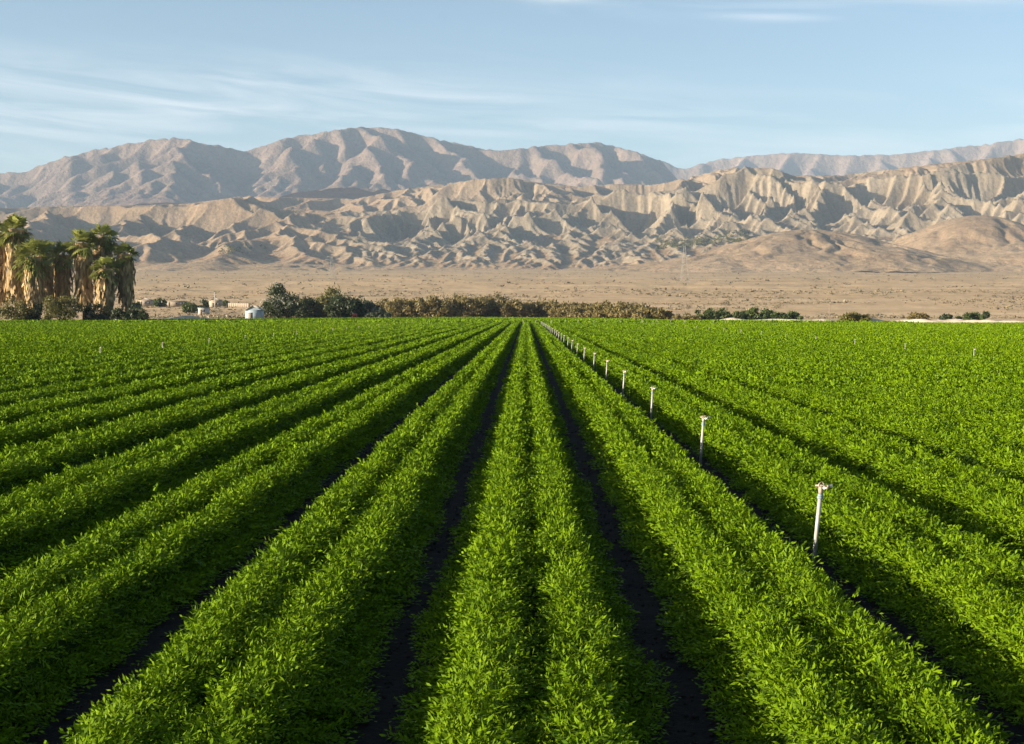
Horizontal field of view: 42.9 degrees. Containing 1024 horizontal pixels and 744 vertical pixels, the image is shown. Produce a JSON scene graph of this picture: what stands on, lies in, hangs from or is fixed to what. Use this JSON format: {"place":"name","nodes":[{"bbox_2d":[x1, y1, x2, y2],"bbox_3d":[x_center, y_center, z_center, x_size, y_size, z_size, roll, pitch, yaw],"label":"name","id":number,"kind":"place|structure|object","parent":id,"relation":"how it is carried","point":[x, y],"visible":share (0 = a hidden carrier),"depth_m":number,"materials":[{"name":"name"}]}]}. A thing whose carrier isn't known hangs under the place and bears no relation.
{"place":"outdoors","nodes":[
{"label":"outdoors","id":0,"kind":"place"},
{"bbox_2d":[245,306,263,318],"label":"storage tank","id":1,"kind":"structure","parent":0,"point":[255,312],"depth_m":298.83,"materials":[{"name":"metal"}]},
{"bbox_2d":[0,154,1023,272],"bbox_3d":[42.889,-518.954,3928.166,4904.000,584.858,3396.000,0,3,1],"label":"hills","id":2,"kind":"structure","parent":0,"point":[966,216],"depth_m":3846.66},
{"bbox_2d":[218,229,749,254],"bbox_3d":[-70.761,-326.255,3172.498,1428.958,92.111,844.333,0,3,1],"label":"ravine brush","id":3,"kind":"object","parent":2,"relation":"on","point":[675,243],"visible":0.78,"depth_m":3373.02,"materials":[{"name":"green plant"}]},
{"bbox_2d":[0,270,1023,743],"bbox_3d":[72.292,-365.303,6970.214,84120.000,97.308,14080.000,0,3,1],"label":"ground","id":4,"kind":"structure","parent":0,"point":[396,668],"depth_m":24.37,"materials":[{"name":"soil"}]},
{"bbox_2d":[0,221,10,320],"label":"palm tree","id":5,"kind":"object","parent":4,"relation":"on","point":[3,290],"visible":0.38,"depth_m":245.62,"materials":[{"name":"beige plant"}]},
{"bbox_2d":[0,294,33,319],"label":"shrub","id":6,"kind":"object","parent":4,"relation":"on","point":[22,307],"visible":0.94,"depth_m":233.09,"materials":[{"name":"green plant"}]},
{"bbox_2d":[0,212,34,310],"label":"palm tree","id":7,"kind":"object","parent":4,"relation":"on","point":[12,237],"visible":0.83,"depth_m":241.90,"materials":[{"name":"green plant"}]},
{"bbox_2d":[10,236,55,316],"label":"palm tree","id":8,"kind":"object","parent":4,"relation":"on","point":[32,272],"visible":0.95,"depth_m":237.11,"materials":[{"name":"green plant"}]},
{"bbox_2d":[21,299,44,319],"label":"shrub","id":9,"kind":"object","parent":4,"relation":"on","point":[35,315],"visible":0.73,"depth_m":236.08,"materials":[{"name":"green plant"}]},
{"bbox_2d":[31,239,55,318],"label":"palm tree","id":10,"kind":"object","parent":4,"relation":"on","point":[48,287],"visible":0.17,"depth_m":251.42,"materials":[{"name":"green plant"}]},
{"bbox_2d":[48,240,72,304],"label":"palm tree","id":11,"kind":"object","parent":4,"relation":"on","point":[63,271],"visible":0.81,"depth_m":247.17,"materials":[{"name":"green plant"}]},
{"bbox_2d":[41,295,85,320],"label":"shrub","id":12,"kind":"object","parent":4,"relation":"on","point":[60,309],"visible":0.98,"depth_m":231.63,"materials":[{"name":"green plant"}]},
{"bbox_2d":[61,228,99,319],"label":"palm tree","id":13,"kind":"object","parent":4,"relation":"on","point":[82,254],"visible":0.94,"depth_m":239.30,"materials":[{"name":"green plant"}]},
{"bbox_2d":[82,302,105,319],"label":"shrub","id":14,"kind":"object","parent":4,"relation":"on","point":[90,313],"visible":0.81,"depth_m":233.88,"materials":[{"name":"green plant"}]},
{"bbox_2d":[87,223,120,304],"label":"palm tree","id":15,"kind":"object","parent":4,"relation":"on","point":[105,248],"visible":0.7,"depth_m":242.85,"materials":[{"name":"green plant"}]},
{"bbox_2d":[88,255,121,312],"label":"palm tree","id":16,"kind":"object","parent":4,"relation":"on","point":[106,284],"visible":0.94,"depth_m":237.17,"materials":[{"name":"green plant"}]},
{"bbox_2d":[109,307,128,319],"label":"shrub","id":17,"kind":"object","parent":4,"relation":"on","point":[116,312],"visible":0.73,"depth_m":231.11,"materials":[{"name":"green plant"}]},
{"bbox_2d":[112,242,139,310],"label":"palm tree","id":18,"kind":"object","parent":4,"relation":"on","point":[125,276],"visible":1,"depth_m":240.28,"materials":[{"name":"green plant"}]},
{"bbox_2d":[1,322,260,332],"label":"carrot bed","id":19,"kind":"object","parent":4,"relation":"on","point":[120,327],"visible":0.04,"depth_m":130.36,"materials":[{"name":"plant"}]},
{"bbox_2d":[0,322,269,333],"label":"carrot bed","id":20,"kind":"object","parent":4,"relation":"on","point":[116,328],"visible":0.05,"depth_m":125.55,"materials":[{"name":"plant"}]},
{"bbox_2d":[0,322,276,334],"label":"carrot bed","id":21,"kind":"object","parent":4,"relation":"on","point":[7,333],"visible":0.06,"depth_m":125.16,"materials":[{"name":"plant"}]},
{"bbox_2d":[1,322,287,335],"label":"carrot bed","id":22,"kind":"object","parent":4,"relation":"on","point":[127,329],"visible":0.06,"depth_m":121.00,"materials":[{"name":"plant"}]},
{"bbox_2d":[0,322,298,336],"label":"carrot bed","id":23,"kind":"object","parent":4,"relation":"on","point":[26,334],"visible":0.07,"depth_m":115.76,"materials":[{"name":"plant"}]},
{"bbox_2d":[1,322,305,337],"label":"carrot bed","id":24,"kind":"object","parent":4,"relation":"on","point":[126,331],"visible":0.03,"depth_m":108.68,"materials":[{"name":"plant"}]},
{"bbox_2d":[0,322,314,338],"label":"carrot bed","id":25,"kind":"object","parent":4,"relation":"on","point":[190,328],"visible":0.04,"depth_m":107.98,"materials":[{"name":"plant"}]},
{"bbox_2d":[0,322,326,340],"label":"carrot bed","id":26,"kind":"object","parent":4,"relation":"on","point":[46,336],"visible":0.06,"depth_m":101.61,"materials":[{"name":"plant"}]},
{"bbox_2d":[0,322,335,341],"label":"carrot bed","id":27,"kind":"object","parent":4,"relation":"on","point":[75,336],"visible":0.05,"depth_m":100.75,"materials":[{"name":"plant"}]},
{"bbox_2d":[0,322,345,344],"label":"carrot bed","id":28,"kind":"object","parent":4,"relation":"on","point":[65,337],"visible":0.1,"depth_m":89.12,"materials":[{"name":"plant"}]},
{"bbox_2d":[0,322,354,345],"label":"carrot bed","id":29,"kind":"object","parent":4,"relation":"on","point":[54,340],"visible":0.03,"depth_m":90.27,"materials":[{"name":"plant"}]},
{"bbox_2d":[0,322,365,347],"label":"carrot bed","id":30,"kind":"object","parent":4,"relation":"on","point":[61,341],"visible":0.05,"depth_m":81.63,"materials":[{"name":"plant"}]},
{"bbox_2d":[0,322,375,350],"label":"carrot bed","id":31,"kind":"object","parent":4,"relation":"on","point":[84,342],"visible":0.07,"depth_m":80.36,"materials":[{"name":"plant"}]},
{"bbox_2d":[181,302,197,312],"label":"tree","id":32,"kind":"object","parent":4,"relation":"on","point":[189,307],"visible":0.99,"depth_m":519.58,"materials":[{"name":"green plant"}]},
{"bbox_2d":[0,322,383,352],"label":"carrot bed","id":33,"kind":"object","parent":4,"relation":"on","point":[75,345],"visible":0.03,"depth_m":73.65,"materials":[{"name":"plant"}]},
{"bbox_2d":[0,322,392,355],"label":"carrot bed","id":34,"kind":"object","parent":4,"relation":"on","point":[94,346],"visible":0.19,"depth_m":70.80,"materials":[{"name":"plant"}]},
{"bbox_2d":[0,322,401,359],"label":"carrot bed","id":35,"kind":"object","parent":4,"relation":"on","point":[70,350],"visible":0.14,"depth_m":65.02,"materials":[{"name":"plant"}]},
{"bbox_2d":[0,322,411,364],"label":"carrot bed","id":36,"kind":"object","parent":4,"relation":"on","point":[50,356],"visible":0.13,"depth_m":61.32,"materials":[{"name":"plant"}]},
{"bbox_2d":[0,322,420,369],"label":"carrot bed","id":37,"kind":"object","parent":4,"relation":"on","point":[21,363],"visible":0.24,"depth_m":55.74,"materials":[{"name":"green plant"}]},
{"bbox_2d":[0,322,431,375],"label":"carrot bed","id":38,"kind":"object","parent":4,"relation":"on","point":[48,365],"visible":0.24,"depth_m":50.71,"materials":[{"name":"green plant"}]},
{"bbox_2d":[0,322,441,383],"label":"carrot bed","id":39,"kind":"object","parent":4,"relation":"on","point":[38,373],"visible":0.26,"depth_m":46.19,"materials":[{"name":"green plant"}]},
{"bbox_2d":[0,322,450,393],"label":"carrot bed","id":40,"kind":"object","parent":4,"relation":"on","point":[14,384],"visible":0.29,"depth_m":39.84,"materials":[{"name":"green plant"}]},
{"bbox_2d":[0,322,460,408],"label":"carrot bed","id":41,"kind":"object","parent":4,"relation":"on","point":[31,393],"visible":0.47,"depth_m":35.08,"materials":[{"name":"green plant"}]},
{"bbox_2d":[0,322,470,426],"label":"carrot bed","id":42,"kind":"object","parent":4,"relation":"on","point":[11,413],"visible":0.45,"depth_m":30.31,"materials":[{"name":"green plant"}]},
{"bbox_2d":[0,321,479,452],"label":"carrot bed","id":43,"kind":"object","parent":4,"relation":"on","point":[41,427],"visible":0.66,"depth_m":25.27,"materials":[{"name":"green plant"}]},
{"bbox_2d":[0,322,490,502],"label":"carrot bed","id":44,"kind":"object","parent":4,"relation":"on","point":[34,462],"visible":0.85,"depth_m":19.88,"materials":[{"name":"green plant"}]},
{"bbox_2d":[0,321,499,581],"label":"carrot bed","id":45,"kind":"object","parent":4,"relation":"on","point":[68,506],"visible":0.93,"depth_m":14.70,"materials":[{"name":"green plant"}]},
{"bbox_2d":[0,322,510,743],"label":"carrot bed","id":46,"kind":"object","parent":4,"relation":"on","point":[75,611],"visible":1,"depth_m":9.58,"materials":[{"name":"green plant"}]},
{"bbox_2d":[259,281,298,318],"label":"flowering shrub","id":47,"kind":"object","parent":4,"relation":"on","point":[272,307],"visible":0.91,"depth_m":320.73,"materials":[{"name":"green plant"}]},
{"bbox_2d":[44,322,520,743],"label":"carrot bed","id":48,"kind":"object","parent":4,"relation":"on","point":[269,648],"visible":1,"depth_m":7.55,"materials":[{"name":"green plant"}]},
{"bbox_2d":[288,291,318,317],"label":"shrub","id":49,"kind":"object","parent":4,"relation":"on","point":[303,308],"visible":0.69,"depth_m":351.04,"materials":[{"name":"green plant"}]},
{"bbox_2d":[299,298,326,317],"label":"shrub","id":50,"kind":"object","parent":4,"relation":"on","point":[319,308],"visible":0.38,"depth_m":356.27,"materials":[{"name":"green plant"}]},
{"bbox_2d":[316,282,341,317],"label":"shrub","id":51,"kind":"object","parent":4,"relation":"on","point":[323,299],"visible":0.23,"depth_m":362.50,"materials":[{"name":"green plant"}]},
{"bbox_2d":[322,292,357,317],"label":"shrub","id":52,"kind":"object","parent":4,"relation":"on","point":[338,308],"visible":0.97,"depth_m":350.33,"materials":[{"name":"green plant"}]},
{"bbox_2d":[343,296,367,317],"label":"shrub","id":53,"kind":"object","parent":4,"relation":"on","point":[360,310],"visible":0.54,"depth_m":357.09,"materials":[{"name":"green plant"}]},
{"bbox_2d":[364,307,391,317],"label":"shrub","id":54,"kind":"object","parent":4,"relation":"on","point":[375,312],"visible":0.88,"depth_m":350.39,"materials":[{"name":"green plant"}]},
{"bbox_2d":[382,297,416,316],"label":"shrub","id":55,"kind":"object","parent":4,"relation":"on","point":[394,306],"visible":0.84,"depth_m":403.38,"materials":[{"name":"green plant"}]},
{"bbox_2d":[408,296,441,316],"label":"shrub","id":56,"kind":"object","parent":4,"relation":"on","point":[429,312],"visible":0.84,"depth_m":403.30,"materials":[{"name":"green plant"}]},
{"bbox_2d":[413,294,455,316],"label":"shrub","id":57,"kind":"object","parent":4,"relation":"on","point":[447,311],"visible":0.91,"depth_m":402.37,"materials":[{"name":"green plant"}]},
{"bbox_2d":[0,316,918,324],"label":"carrot foliage","id":58,"kind":"object","parent":4,"relation":"on","point":[520,320],"visible":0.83,"depth_m":218.46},
{"bbox_2d":[454,296,487,316],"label":"shrub","id":59,"kind":"object","parent":4,"relation":"on","point":[476,308],"visible":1,"depth_m":404.12,"materials":[{"name":"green plant"}]},
{"bbox_2d":[478,291,507,316],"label":"shrub","id":60,"kind":"object","parent":4,"relation":"on","point":[493,308],"visible":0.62,"depth_m":410.63,"materials":[{"name":"green plant"}]},
{"bbox_2d":[8,270,1023,318],"bbox_3d":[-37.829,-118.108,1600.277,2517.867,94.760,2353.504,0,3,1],"label":"desert scrub","id":61,"kind":"object","parent":4,"relation":"on","point":[575,290],"visible":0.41,"depth_m":792.52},
{"bbox_2d":[499,298,536,317],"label":"shrub","id":62,"kind":"object","parent":4,"relation":"on","point":[505,311],"visible":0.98,"depth_m":406.33,"materials":[{"name":"green plant"}]},
{"bbox_2d":[12,403,1023,743],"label":"soil clods","id":63,"kind":"object","parent":4,"relation":"on","point":[662,655],"visible":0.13,"depth_m":9.14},
{"bbox_2d":[379,322,680,743],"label":"carrot bed","id":64,"kind":"object","parent":4,"relation":"on","point":[528,650],"visible":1,"depth_m":7.50,"materials":[{"name":"green plant"}]},
{"bbox_2d":[517,299,547,317],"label":"shrub","id":65,"kind":"object","parent":4,"relation":"on","point":[539,306],"visible":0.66,"depth_m":409.12,"materials":[{"name":"green plant"}]},
{"bbox_2d":[546,300,570,317],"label":"shrub","id":66,"kind":"object","parent":4,"relation":"on","point":[551,311],"visible":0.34,"depth_m":391.47,"materials":[{"name":"brown plant"}]},
{"bbox_2d":[554,302,586,317],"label":"shrub","id":67,"kind":"object","parent":4,"relation":"on","point":[561,312],"visible":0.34,"depth_m":380.56,"materials":[{"name":"brown plant"}]},
{"bbox_2d":[566,301,597,317],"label":"shrub","id":68,"kind":"object","parent":4,"relation":"on","point":[576,311],"visible":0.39,"depth_m":376.92,"materials":[{"name":"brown plant"}]},
{"bbox_2d":[591,301,623,317],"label":"shrub","id":69,"kind":"object","parent":4,"relation":"on","point":[601,311],"visible":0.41,"depth_m":347.79,"materials":[{"name":"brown plant"}]},
{"bbox_2d":[606,301,639,317],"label":"shrub","id":70,"kind":"object","parent":4,"relation":"on","point":[611,312],"visible":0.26,"depth_m":336.99,"materials":[{"name":"brown plant"}]},
{"bbox_2d":[613,302,657,318],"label":"shrub","id":71,"kind":"object","parent":4,"relation":"on","point":[626,313],"visible":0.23,"depth_m":329.81,"materials":[{"name":"brown plant"}]},
{"bbox_2d":[631,307,674,319],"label":"shrub","id":72,"kind":"object","parent":4,"relation":"on","point":[652,313],"visible":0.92,"depth_m":305.93,"materials":[{"name":"brown plant"}]},
{"bbox_2d":[695,308,713,319],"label":"shrub","id":73,"kind":"object","parent":4,"relation":"on","point":[707,314],"visible":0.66,"depth_m":316.01,"materials":[{"name":"green plant"}]},
{"bbox_2d":[699,415,710,466],"bbox_3d":[2.497,0.906,16.886,0.150,0.709,0.050,1,3,17],"label":"sprinkler riser","id":74,"kind":"object","parent":4,"relation":"on","point":[702,436],"visible":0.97,"depth_m":16.88,"materials":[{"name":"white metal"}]},
{"bbox_2d":[716,311,742,319],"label":"shrub","id":75,"kind":"object","parent":4,"relation":"on","point":[726,314],"visible":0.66,"depth_m":316.09,"materials":[{"name":"green plant"}]},
{"bbox_2d":[742,306,767,319],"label":"shrub","id":76,"kind":"object","parent":4,"relation":"on","point":[753,313],"visible":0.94,"depth_m":316.22,"materials":[{"name":"green plant"}]},
{"bbox_2d":[531,322,1020,743],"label":"carrot bed","id":77,"kind":"object","parent":4,"relation":"on","point":[789,645],"visible":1,"depth_m":7.59,"materials":[{"name":"green plant"}]},
{"bbox_2d":[767,311,790,318],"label":"shrub","id":78,"kind":"object","parent":4,"relation":"on","point":[776,315],"visible":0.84,"depth_m":316.05,"materials":[{"name":"green plant"}]},
{"bbox_2d":[541,322,1023,724],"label":"carrot bed","id":79,"kind":"object","parent":4,"relation":"on","point":[953,589],"visible":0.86,"depth_m":10.15,"materials":[{"name":"green plant"}]},
{"bbox_2d":[552,322,1023,562],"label":"carrot bed","id":80,"kind":"object","parent":4,"relation":"on","point":[951,491],"visible":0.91,"depth_m":15.78,"materials":[{"name":"green plant"}]},
{"bbox_2d":[562,322,1023,484],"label":"carrot bed","id":81,"kind":"object","parent":4,"relation":"on","point":[986,449],"visible":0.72,"depth_m":21.28,"materials":[{"name":"green plant"}]},
{"bbox_2d":[571,322,1023,442],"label":"carrot bed","id":82,"kind":"object","parent":4,"relation":"on","point":[952,412],"visible":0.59,"depth_m":26.91,"materials":[{"name":"green plant"}]},
{"bbox_2d":[581,322,1023,417],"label":"carrot bed","id":83,"kind":"object","parent":4,"relation":"on","point":[984,401],"visible":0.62,"depth_m":32.26,"materials":[{"name":"green plant"}]},
{"bbox_2d":[590,322,1023,402],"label":"carrot bed","id":84,"kind":"object","parent":4,"relation":"on","point":[970,385],"visible":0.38,"depth_m":37.10,"materials":[{"name":"green plant"}]},
{"bbox_2d":[600,322,1023,388],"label":"carrot bed","id":85,"kind":"object","parent":4,"relation":"on","point":[980,376],"visible":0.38,"depth_m":42.59,"materials":[{"name":"green plant"}]},
{"bbox_2d":[610,322,1023,378],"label":"carrot bed","id":86,"kind":"object","parent":4,"relation":"on","point":[956,365],"visible":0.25,"depth_m":48.91,"materials":[{"name":"green plant"}]},
{"bbox_2d":[619,322,1023,372],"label":"carrot bed","id":87,"kind":"object","parent":4,"relation":"on","point":[979,362],"visible":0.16,"depth_m":52.83,"materials":[{"name":"green plant"}]},
{"bbox_2d":[812,481,832,566],"bbox_3d":[2.432,1.211,10.226,0.161,0.710,0.048,1,3,21],"label":"sprinkler riser","id":88,"kind":"object","parent":4,"relation":"on","point":[821,487],"visible":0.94,"depth_m":10.22,"materials":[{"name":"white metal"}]},
{"bbox_2d":[629,322,1023,364],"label":"carrot bed","id":89,"kind":"object","parent":4,"relation":"on","point":[963,356],"visible":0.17,"depth_m":58.80,"materials":[{"name":"green plant"}]},
{"bbox_2d":[639,322,1023,360],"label":"carrot bed","id":90,"kind":"object","parent":4,"relation":"on","point":[934,349],"visible":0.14,"depth_m":65.11,"materials":[{"name":"plant"}]},
{"bbox_2d":[648,322,1023,356],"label":"carrot bed","id":91,"kind":"object","parent":4,"relation":"on","point":[927,346],"visible":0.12,"depth_m":70.80,"materials":[{"name":"plant"}]},
{"bbox_2d":[658,322,1023,353],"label":"carrot bed","id":92,"kind":"object","parent":4,"relation":"on","point":[900,341],"visible":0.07,"depth_m":72.16,"materials":[{"name":"plant"}]},
{"bbox_2d":[667,322,1023,350],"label":"carrot bed","id":93,"kind":"object","parent":4,"relation":"on","point":[953,343],"visible":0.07,"depth_m":80.17,"materials":[{"name":"plant"}]},
{"bbox_2d":[678,322,1023,347],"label":"carrot bed","id":94,"kind":"object","parent":4,"relation":"on","point":[969,342],"visible":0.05,"depth_m":80.06,"materials":[{"name":"plant"}]},
{"bbox_2d":[687,322,1023,345],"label":"carrot bed","id":95,"kind":"object","parent":4,"relation":"on","point":[988,341],"visible":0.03,"depth_m":89.52,"materials":[{"name":"plant"}]},
{"bbox_2d":[839,312,872,320],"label":"shrub","id":96,"kind":"object","parent":4,"relation":"on","point":[853,316],"visible":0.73,"depth_m":233.98,"materials":[{"name":"green plant"}]},
{"bbox_2d":[697,321,1023,343],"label":"carrot bed","id":97,"kind":"object","parent":4,"relation":"on","point":[992,339],"visible":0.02,"depth_m":91.25,"materials":[{"name":"plant"}]},
{"bbox_2d":[706,322,1023,341],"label":"carrot bed","id":98,"kind":"object","parent":4,"relation":"on","point":[932,335],"visible":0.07,"depth_m":97.93,"materials":[{"name":"plant"}]},
{"bbox_2d":[718,322,1023,340],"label":"carrot bed","id":99,"kind":"object","parent":4,"relation":"on","point":[974,336],"visible":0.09,"depth_m":103.66,"materials":[{"name":"plant"}]},
{"bbox_2d":[720,318,1023,322],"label":"sandy bank","id":100,"kind":"structure","parent":4,"relation":"on","point":[947,320],"depth_m":230.44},
{"bbox_2d":[726,322,1023,338],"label":"carrot bed","id":101,"kind":"object","parent":4,"relation":"on","point":[902,331],"visible":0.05,"depth_m":107.35,"materials":[{"name":"plant"}]},
{"bbox_2d":[745,322,1022,335],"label":"carrot bed","id":102,"kind":"object","parent":4,"relation":"on","point":[902,329],"visible":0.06,"depth_m":117.87,"materials":[{"name":"plant"}]},
{"bbox_2d":[773,322,1023,333],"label":"carrot bed","id":103,"kind":"object","parent":4,"relation":"on","point":[915,328],"visible":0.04,"depth_m":126.32,"materials":[{"name":"plant"}]},
{"bbox_2d":[955,311,985,319],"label":"shrub","id":104,"kind":"object","parent":4,"relation":"on","point":[971,316],"visible":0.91,"depth_m":298.20,"materials":[{"name":"green plant"}]},
{"bbox_2d":[0,127,1023,207],"bbox_3d":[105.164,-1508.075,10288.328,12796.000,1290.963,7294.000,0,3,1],"label":"mountains","id":105,"kind":"structure","parent":0,"point":[354,163],"depth_m":8604.25,"materials":[{"name":"stone"}]},
{"bbox_2d":[0,0,1023,172],"label":"sky","id":106,"kind":"structure","parent":0,"point":[684,84],"materials":[{"name":"blue"}]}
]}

